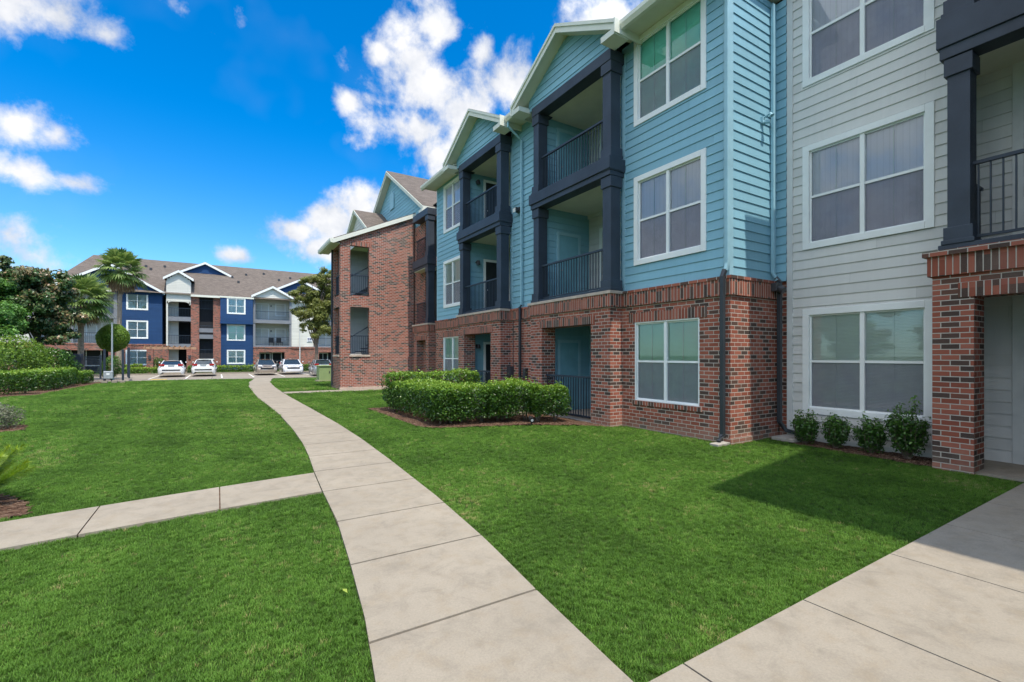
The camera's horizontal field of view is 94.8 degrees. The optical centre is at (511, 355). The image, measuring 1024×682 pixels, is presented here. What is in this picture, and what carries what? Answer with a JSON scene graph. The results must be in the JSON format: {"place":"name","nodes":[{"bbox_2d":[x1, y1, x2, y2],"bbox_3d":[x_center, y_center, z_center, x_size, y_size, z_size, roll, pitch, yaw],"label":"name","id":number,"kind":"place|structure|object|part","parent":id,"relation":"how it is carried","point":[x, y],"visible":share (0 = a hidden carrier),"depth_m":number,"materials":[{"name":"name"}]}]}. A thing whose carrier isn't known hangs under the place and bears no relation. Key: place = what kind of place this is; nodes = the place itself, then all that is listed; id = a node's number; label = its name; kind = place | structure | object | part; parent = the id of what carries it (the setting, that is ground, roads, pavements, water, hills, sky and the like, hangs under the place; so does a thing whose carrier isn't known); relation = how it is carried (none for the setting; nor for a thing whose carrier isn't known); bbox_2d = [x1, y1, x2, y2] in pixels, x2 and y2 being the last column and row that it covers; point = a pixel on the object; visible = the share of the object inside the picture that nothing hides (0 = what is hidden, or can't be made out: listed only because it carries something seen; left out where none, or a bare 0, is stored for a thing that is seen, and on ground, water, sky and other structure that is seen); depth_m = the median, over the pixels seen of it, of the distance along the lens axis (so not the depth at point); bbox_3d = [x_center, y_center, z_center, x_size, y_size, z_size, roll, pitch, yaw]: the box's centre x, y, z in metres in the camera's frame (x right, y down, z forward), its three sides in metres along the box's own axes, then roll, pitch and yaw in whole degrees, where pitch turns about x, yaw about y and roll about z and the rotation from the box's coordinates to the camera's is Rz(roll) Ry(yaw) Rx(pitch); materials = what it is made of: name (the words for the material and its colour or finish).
{"place":"outdoors","nodes":[
{"label":"outdoors","id":0,"kind":"place"},
{"bbox_2d":[0,473,321,550],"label":"side path","id":1,"kind":"structure","parent":0,"point":[17,534],"depth_m":4.85,"materials":[{"name":"concrete"}]},
{"bbox_2d":[89,372,316,381],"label":"car park","id":2,"kind":"structure","parent":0,"point":[217,376],"depth_m":40.84,"materials":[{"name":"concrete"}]},
{"bbox_2d":[70,354,82,377],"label":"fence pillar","id":3,"kind":"structure","parent":2,"relation":"on","point":[79,357],"depth_m":33.30,"materials":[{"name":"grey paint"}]},
{"bbox_2d":[53,273,116,355],"bbox_3d":[-31.617,-2.286,34.525,4.324,7.872,4.734,0,0,-32],"label":"fan palm","id":4,"kind":"object","parent":2,"relation":"on","point":[95,309],"visible":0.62,"depth_m":34.33,"materials":[{"name":"green plant"}]},
{"bbox_2d":[83,355,101,378],"bbox_3d":[-30.707,0.820,33.871,4.383,1.660,0.138,0,0,26],"label":"metal fence","id":5,"kind":"object","parent":2,"relation":"on","point":[94,363],"visible":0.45,"depth_m":33.31,"materials":[{"name":"black metal"}]},
{"bbox_2d":[102,355,121,376],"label":"entrance shrub","id":6,"kind":"object","parent":2,"relation":"on","point":[117,369],"visible":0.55,"depth_m":34.72,"materials":[{"name":"green plant"}]},
{"bbox_2d":[95,324,130,368],"bbox_3d":[-31.042,-0.284,36.636,2.156,4.372,2.080,0,0,-32],"label":"round topiary tree","id":7,"kind":"object","parent":2,"relation":"on","point":[121,337],"visible":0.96,"depth_m":36.09,"materials":[{"name":"green plant"}]},
{"bbox_2d":[127,347,129,377],"bbox_3d":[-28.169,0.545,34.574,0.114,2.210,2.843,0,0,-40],"label":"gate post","id":8,"kind":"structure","parent":2,"relation":"on","point":[128,362],"depth_m":33.51,"materials":[{"name":"black metal"}]},
{"bbox_2d":[158,360,186,374],"bbox_3d":[-29.732,1.052,41.204,2.022,1.235,4.740,0,0,-34],"label":"parked car","id":9,"kind":"object","parent":2,"relation":"on","point":[171,366],"visible":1,"depth_m":39.55,"materials":[{"name":"white paint"}]},
{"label":"window","id":10,"kind":"part","parent":9,"relation":"part of","materials":[{"name":"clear glass"}]},
{"bbox_2d":[191,359,217,373],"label":"parked car","id":11,"kind":"object","parent":2,"relation":"on","point":[204,365],"visible":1,"depth_m":40.86,"materials":[{"name":"white paint"}]},
{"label":"window","id":12,"kind":"part","parent":11,"relation":"part of","materials":[{"name":"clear glass"}]},
{"bbox_2d":[102,371,308,375],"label":"kerb","id":13,"kind":"structure","parent":2,"relation":"on","point":[204,373],"depth_m":46.35,"materials":[{"name":"concrete"}]},
{"bbox_2d":[253,359,277,372],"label":"parked car","id":14,"kind":"object","parent":2,"relation":"on","point":[263,365],"visible":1,"depth_m":43.52,"materials":[{"name":"beige paint"}]},
{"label":"window","id":15,"kind":"part","parent":14,"relation":"part of","materials":[{"name":"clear glass"}]},
{"bbox_2d":[279,359,302,372],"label":"parked car","id":16,"kind":"object","parent":2,"relation":"on","point":[290,365],"visible":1,"depth_m":45.09,"materials":[{"name":"white paint"}]},
{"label":"window","id":17,"kind":"part","parent":16,"relation":"part of","materials":[{"name":"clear glass"}]},
{"bbox_2d":[288,267,330,359],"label":"oak tree","id":18,"kind":"object","parent":2,"relation":"on","point":[317,305],"visible":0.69,"depth_m":46.26,"materials":[{"name":"green plant"}]},
{"bbox_2d":[308,359,330,373],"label":"parked car","id":19,"kind":"object","parent":2,"relation":"on","point":[313,367],"visible":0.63,"depth_m":42.01,"materials":[{"name":"silver metal"}]},
{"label":"window","id":20,"kind":"part","parent":19,"relation":"part of","materials":[{"name":"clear glass"}]},
{"bbox_2d":[0,0,643,278],"label":"sky","id":21,"kind":"structure","parent":0,"point":[232,133],"materials":[{"name":"blue"}]},
{"bbox_2d":[283,388,385,393],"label":"block path","id":22,"kind":"structure","parent":0,"point":[332,390],"depth_m":21.32,"materials":[{"name":"concrete"}]},
{"bbox_2d":[249,378,632,681],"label":"path","id":23,"kind":"structure","parent":0,"point":[446,593],"depth_m":3.24,"materials":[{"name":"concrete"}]},
{"bbox_2d":[494,388,523,416],"bbox_3d":[-0.195,1.220,12.852,0.900,0.760,0.900,0,0,-32],"label":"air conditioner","id":24,"kind":"object","parent":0,"point":[515,413],"visible":0.02,"depth_m":12.59,"materials":[{"name":"grey metal"}]},
{"bbox_2d":[0,377,1023,681],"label":"lawn","id":25,"kind":"structure","parent":0,"point":[338,653],"depth_m":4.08,"materials":[{"name":"green plant"}]},
{"bbox_2d":[0,425,27,431],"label":"mulch bed","id":26,"kind":"object","parent":25,"relation":"on","point":[16,428],"visible":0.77,"depth_m":10.30,"materials":[{"name":"brown wood"}]},
{"bbox_2d":[0,402,26,429],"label":"grey shrub","id":27,"kind":"object","parent":26,"relation":"on","point":[6,419],"visible":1,"depth_m":10.39,"materials":[{"name":"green plant"}]},
{"bbox_2d":[0,278,32,352],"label":"green tree","id":28,"kind":"object","parent":25,"relation":"on","point":[10,312],"visible":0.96,"depth_m":27.98,"materials":[{"name":"green plant"}]},
{"bbox_2d":[0,493,33,518],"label":"mulch bed","id":29,"kind":"object","parent":25,"relation":"on","point":[10,506],"visible":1,"depth_m":4.99,"materials":[{"name":"brown wood"}]},
{"bbox_2d":[0,436,37,488],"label":"foxtail fern","id":30,"kind":"object","parent":29,"relation":"on","point":[9,476],"visible":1,"depth_m":5.13,"materials":[{"name":"green plant"}]},
{"bbox_2d":[0,382,100,396],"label":"hedge bed","id":31,"kind":"object","parent":25,"relation":"on","point":[21,393],"visible":0.34,"depth_m":21.93,"materials":[{"name":"brown soil"}]},
{"bbox_2d":[0,342,23,370],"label":"bushy shrub","id":32,"kind":"object","parent":31,"relation":"on","point":[3,363],"visible":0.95,"depth_m":22.53,"materials":[{"name":"green plant"}]},
{"bbox_2d":[0,368,40,394],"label":"clipped hedge","id":33,"kind":"object","parent":31,"relation":"on","point":[11,383],"visible":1,"depth_m":19.89,"materials":[{"name":"green plant"}]},
{"bbox_2d":[0,333,59,383],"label":"bushy shrub","id":34,"kind":"object","parent":31,"relation":"on","point":[26,350],"visible":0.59,"depth_m":26.80,"materials":[{"name":"green plant"}]},
{"bbox_2d":[7,364,82,391],"bbox_3d":[-24.604,1.093,24.926,2.054,1.377,7.844,0,0,-32],"label":"clipped hedge","id":35,"kind":"object","parent":31,"relation":"on","point":[50,378],"visible":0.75,"depth_m":23.60,"materials":[{"name":"green plant"}]},
{"bbox_2d":[0,255,91,347],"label":"magnolia tree","id":36,"kind":"object","parent":31,"relation":"on","point":[43,299],"visible":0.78,"depth_m":30.09,"materials":[{"name":"green plant"}]},
{"bbox_2d":[16,345,83,369],"bbox_3d":[-29.555,0.494,30.139,3.074,2.312,2.601,0,0,-32],"label":"dark shrub","id":37,"kind":"object","parent":31,"relation":"on","point":[64,358],"visible":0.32,"depth_m":30.08,"materials":[{"name":"green plant"}]},
{"bbox_2d":[70,369,95,384],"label":"clipped hedge","id":38,"kind":"object","parent":31,"relation":"on","point":[86,375],"visible":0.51,"depth_m":29.97,"materials":[{"name":"green plant"}]},
{"bbox_2d":[103,349,105,380],"bbox_3d":[-28.025,0.750,32.364,0.120,2.300,0.120,0,0,-32],"label":"gate post","id":39,"kind":"object","parent":31,"relation":"on","point":[104,359],"visible":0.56,"depth_m":32.32,"materials":[{"name":"black metal"}]},
{"bbox_2d":[103,371,112,380],"bbox_3d":[-26.528,1.475,30.933,0.480,0.850,0.315,0,0,-32],"label":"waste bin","id":40,"kind":"object","parent":25,"relation":"on","point":[107,374],"visible":0.93,"depth_m":30.82,"materials":[{"name":"grey metal"}]},
{"bbox_2d":[110,323,113,379],"bbox_3d":[-26.573,-0.255,31.267,0.220,3.810,0.209,0,0,-32],"label":"light pole","id":41,"kind":"object","parent":25,"relation":"on","point":[112,348],"visible":0.91,"depth_m":31.24,"materials":[{"name":"grey metal"}]},
{"bbox_2d":[122,349,123,379],"bbox_3d":[-27.124,0.750,32.810,0.120,2.300,0.120,0,0,-32],"label":"gate post","id":42,"kind":"object","parent":25,"relation":"on","point":[122,364],"visible":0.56,"depth_m":32.77,"materials":[{"name":"black metal"}]},
{"bbox_2d":[77,488,220,535],"bbox_3d":[-6.939,1.614,1.601,1.227,0.001,12.586,0,0,44],"label":"joint","id":43,"kind":"object","parent":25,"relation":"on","point":[219,506],"visible":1,"depth_m":5.05,"materials":[{"name":"grey concrete"}]},
{"bbox_2d":[315,365,330,381],"bbox_3d":[-12.252,1.235,31.378,1.500,1.130,1.200,0,0,-32],"label":"utility box","id":44,"kind":"object","parent":25,"relation":"on","point":[323,372],"visible":0.55,"depth_m":30.81,"materials":[{"name":"metal"}]},
{"bbox_2d":[368,403,606,427],"bbox_3d":[-1.123,1.607,12.499,3.748,0.030,6.882,0,0,-32],"label":"mulch bed","id":45,"kind":"object","parent":25,"relation":"on","point":[416,420],"visible":0.38,"depth_m":11.45,"materials":[{"name":"brown soil"}]},
{"bbox_2d":[379,361,481,409],"bbox_3d":[-2.293,0.905,14.449,3.597,1.459,1.336,0,0,-32],"label":"hedge","id":46,"kind":"object","parent":45,"relation":"on","point":[467,374],"visible":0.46,"depth_m":14.12,"materials":[{"name":"green plant"}]},
{"bbox_2d":[385,373,519,423],"bbox_3d":[-1.775,1.024,12.554,2.711,1.227,4.406,0,0,-32],"label":"hedge","id":47,"kind":"object","parent":45,"relation":"on","point":[434,396],"visible":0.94,"depth_m":11.17,"materials":[{"name":"green plant"}]},
{"bbox_2d":[458,394,491,417],"bbox_3d":[-1.106,1.220,12.518,0.900,0.760,0.900,0,0,-32],"label":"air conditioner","id":48,"kind":"object","parent":45,"relation":"on","point":[475,410],"visible":0.06,"depth_m":12.16,"materials":[{"name":"grey metal"}]},
{"bbox_2d":[481,369,544,420],"bbox_3d":[-0.003,0.984,11.567,1.860,1.306,1.397,0,0,-32],"label":"hedge","id":49,"kind":"object","parent":45,"relation":"on","point":[519,384],"visible":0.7,"depth_m":11.23,"materials":[{"name":"green plant"}]},
{"bbox_2d":[528,416,534,423],"bbox_3d":[0.445,1.521,10.915,0.126,0.198,0.188,0,0,-14],"label":"garden spotlight","id":50,"kind":"object","parent":45,"relation":"on","point":[531,419],"visible":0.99,"depth_m":10.84,"materials":[{"name":"black plastic"}]},
{"bbox_2d":[522,380,573,420],"bbox_3d":[0.862,1.081,11.520,1.355,1.112,1.178,0,0,1],"label":"rounded shrub","id":51,"kind":"object","parent":45,"relation":"on","point":[555,397],"visible":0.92,"depth_m":11.21,"materials":[{"name":"green plant"}]},
{"bbox_2d":[318,0,1023,474],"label":"apartment building","id":52,"kind":"structure","parent":25,"relation":"on","point":[732,220],"depth_m":9.11,"materials":[{"name":"brown brick"}]},
{"bbox_2d":[443,336,457,379],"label":"window","id":53,"kind":"structure","parent":52,"relation":"in","point":[450,344],"depth_m":19.03,"materials":[{"name":"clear glass"}]},
{"bbox_2d":[443,255,459,307],"bbox_3d":[-2.349,-2.890,18.753,0.105,1.920,1.690,0,0,-32],"label":"window","id":54,"kind":"structure","parent":52,"relation":"in","point":[451,267],"depth_m":18.91,"materials":[{"name":"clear glass"}]},
{"bbox_2d":[443,176,459,233],"bbox_3d":[-2.349,-5.975,18.753,0.105,1.950,1.690,0,0,-32],"label":"window","id":55,"kind":"structure","parent":52,"relation":"in","point":[451,191],"depth_m":18.91,"materials":[{"name":"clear glass"}]},
{"bbox_2d":[486,344,490,382],"bbox_3d":[-0.669,0.595,17.835,0.760,2.010,0.028,0,0,-32],"label":"door","id":56,"kind":"structure","parent":52,"relation":"in","point":[488,346],"depth_m":17.69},
{"bbox_2d":[560,343,577,410],"bbox_3d":[1.658,0.620,13.709,0.670,1.960,0.033,0,0,-32],"label":"door","id":57,"kind":"structure","parent":52,"relation":"in","point":[568,351],"depth_m":13.72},
{"bbox_2d":[599,221,620,286],"bbox_3d":[3.046,-2.650,12.951,0.061,2.080,1.830,0,0,-32],"label":"window","id":58,"kind":"structure","parent":52,"relation":"in","point":[600,229],"depth_m":13.67,"materials":[{"name":"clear glass"}]},
{"bbox_2d":[599,116,620,157],"bbox_3d":[3.046,-5.620,12.951,0.061,2.080,1.830,0,0,-32],"label":"window","id":59,"kind":"structure","parent":52,"relation":"in","point":[620,116],"depth_m":13.67,"materials":[{"name":"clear glass"}]},
{"bbox_2d":[635,317,698,406],"bbox_3d":[3.219,0.135,9.821,0.094,1.730,1.660,0,0,-32],"label":"window","id":60,"kind":"structure","parent":52,"relation":"in","point":[666,351],"depth_m":9.79,"materials":[{"name":"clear glass"}]},
{"bbox_2d":[634,148,706,265],"bbox_3d":[3.253,-2.985,9.795,0.105,1.970,1.840,0,0,-32],"label":"window","id":61,"kind":"structure","parent":52,"relation":"in","point":[670,215],"depth_m":9.76,"materials":[{"name":"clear glass"}]},
{"bbox_2d":[634,0,706,126],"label":"window","id":62,"kind":"structure","parent":52,"relation":"in","point":[670,65],"depth_m":9.76,"materials":[{"name":"white glass"}]},
{"bbox_2d":[802,300,931,424],"bbox_3d":[6.100,0.115,8.185,0.105,1.970,1.950,0,0,-32],"label":"window","id":63,"kind":"structure","parent":52,"relation":"in","point":[870,358],"depth_m":8.14,"materials":[{"name":"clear glass"}]},
{"bbox_2d":[802,101,934,250],"bbox_3d":[6.100,-2.985,8.185,0.105,1.970,1.950,0,0,-32],"label":"window","id":64,"kind":"structure","parent":52,"relation":"in","point":[875,179],"depth_m":8.11,"materials":[{"name":"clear glass"}]},
{"bbox_2d":[802,0,934,87],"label":"window","id":65,"kind":"structure","parent":52,"relation":"in","point":[838,35],"depth_m":8.35,"materials":[{"name":"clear glass"}]},
{"bbox_2d":[710,441,729,446],"bbox_3d":[3.731,1.595,8.443,0.389,0.050,0.180,0,0,-35],"label":"splash block","id":66,"kind":"object","parent":25,"relation":"on","point":[719,444],"depth_m":8.37,"materials":[{"name":"concrete"}]},
{"bbox_2d":[770,439,931,465],"bbox_3d":[5.707,1.608,8.046,0.808,0.026,2.616,0,0,-32],"label":"mulch bed","id":67,"kind":"object","parent":25,"relation":"on","point":[917,460],"visible":0.69,"depth_m":7.68,"materials":[{"name":"brown soil"}]},
{"bbox_2d":[771,434,800,442],"bbox_3d":[5.287,1.575,8.898,0.539,0.070,0.477,0,0,-32],"label":"stone slab","id":68,"kind":"object","parent":67,"relation":"on","point":[791,438],"depth_m":8.80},
{"bbox_2d":[789,409,821,443],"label":"young shrub","id":69,"kind":"object","parent":67,"relation":"on","point":[805,431],"visible":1,"depth_m":8.48,"materials":[{"name":"green plant"}]},
{"bbox_2d":[820,410,852,447],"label":"young shrub","id":70,"kind":"object","parent":67,"relation":"on","point":[837,433],"visible":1,"depth_m":8.10,"materials":[{"name":"green plant"}]},
{"bbox_2d":[850,411,889,452],"bbox_3d":[5.895,1.272,7.761,0.519,0.666,0.498,0,0,-32],"label":"young shrub","id":71,"kind":"object","parent":67,"relation":"on","point":[873,439],"visible":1,"depth_m":7.66,"materials":[{"name":"green plant"}]},
{"bbox_2d":[883,395,931,458],"bbox_3d":[6.110,1.109,7.296,0.606,0.989,0.623,0,0,-32],"label":"young shrub","id":72,"kind":"object","parent":67,"relation":"on","point":[907,439],"visible":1,"depth_m":7.21,"materials":[{"name":"green plant"}]},
{"bbox_2d":[649,483,1023,681],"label":"entry path","id":73,"kind":"structure","parent":0,"point":[944,603],"depth_m":2.81,"materials":[{"name":"concrete"}]},
{"bbox_2d":[931,458,1023,481],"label":"breezeway floor","id":74,"kind":"structure","parent":0,"point":[1005,470],"depth_m":6.53,"materials":[{"name":"concrete"}]},
{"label":"far planting ground","id":75,"kind":"structure","parent":0,"visible":0},
{"bbox_2d":[91,247,149,372],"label":"fan palm","id":76,"kind":"object","parent":75,"relation":"on","point":[120,280],"visible":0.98,"depth_m":43.10,"materials":[{"name":"green plant"}]},
{"bbox_2d":[121,363,142,373],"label":"parking hedge","id":77,"kind":"object","parent":75,"relation":"on","point":[134,365],"visible":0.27,"depth_m":45.34,"materials":[{"name":"green plant"}]},
{"bbox_2d":[119,366,157,373],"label":"parking hedge","id":78,"kind":"object","parent":75,"relation":"on","point":[146,370],"visible":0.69,"depth_m":44.41,"materials":[{"name":"green plant"}]},
{"bbox_2d":[154,357,166,366],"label":"entrance shrub","id":79,"kind":"object","parent":75,"relation":"on","point":[158,361],"visible":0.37,"depth_m":47.97,"materials":[{"name":"green plant"}]},
{"bbox_2d":[1,255,330,370],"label":"apartment block","id":80,"kind":"structure","parent":75,"relation":"on","point":[229,315],"depth_m":52.56,"materials":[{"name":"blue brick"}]},
{"bbox_2d":[86,322,97,335],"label":"window","id":81,"kind":"structure","parent":80,"relation":"in","point":[92,322],"depth_m":47.88,"materials":[{"name":"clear glass"}]},
{"bbox_2d":[126,350,145,364],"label":"window","id":82,"kind":"structure","parent":80,"relation":"in","point":[136,356],"depth_m":48.48,"materials":[{"name":"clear glass"}]},
{"bbox_2d":[126,294,147,309],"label":"window","id":83,"kind":"structure","parent":80,"relation":"in","point":[133,301],"depth_m":48.50,"materials":[{"name":"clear glass"}]},
{"bbox_2d":[126,320,147,338],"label":"window","id":84,"kind":"structure","parent":80,"relation":"in","point":[138,329],"depth_m":48.52,"materials":[{"name":"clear glass"}]},
{"bbox_2d":[227,324,244,340],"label":"window","id":85,"kind":"structure","parent":80,"relation":"in","point":[234,332],"depth_m":53.18,"materials":[{"name":"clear glass"}]},
{"bbox_2d":[227,350,244,363],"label":"window","id":86,"kind":"structure","parent":80,"relation":"in","point":[233,356],"depth_m":53.18,"materials":[{"name":"white glass"}]},
{"bbox_2d":[227,298,245,313],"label":"window","id":87,"kind":"structure","parent":80,"relation":"in","point":[234,305],"depth_m":52.76,"materials":[{"name":"white glass"}]},
{"bbox_2d":[255,328,268,344],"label":"window","id":88,"kind":"structure","parent":80,"relation":"in","point":[255,328],"depth_m":55.82,"materials":[{"name":"grey glass"}]},
{"bbox_2d":[255,303,268,319],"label":"window","id":89,"kind":"structure","parent":80,"relation":"in","point":[255,303],"depth_m":55.88,"materials":[{"name":"grey glass"}]},
{"bbox_2d":[275,328,285,340],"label":"window","id":90,"kind":"structure","parent":80,"relation":"in","point":[275,328],"depth_m":56.81,"materials":[{"name":"grey glass"}]},
{"bbox_2d":[275,304,285,315],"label":"window","id":91,"kind":"structure","parent":80,"relation":"in","point":[275,304],"depth_m":56.78,"materials":[{"name":"grey glass"}]},
{"bbox_2d":[143,345,195,373],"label":"entrance pergola","id":92,"kind":"object","parent":75,"relation":"on","point":[149,356],"visible":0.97,"depth_m":46.35,"materials":[{"name":"beige wood"}]},
{"bbox_2d":[203,364,253,372],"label":"parking hedge","id":93,"kind":"object","parent":75,"relation":"on","point":[230,367],"visible":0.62,"depth_m":48.57,"materials":[{"name":"green plant"}]},
{"bbox_2d":[303,364,309,370],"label":"parking hedge","id":94,"kind":"object","parent":75,"relation":"on","point":[305,367],"visible":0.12,"depth_m":52.29,"materials":[{"name":"green plant"}]}
]}

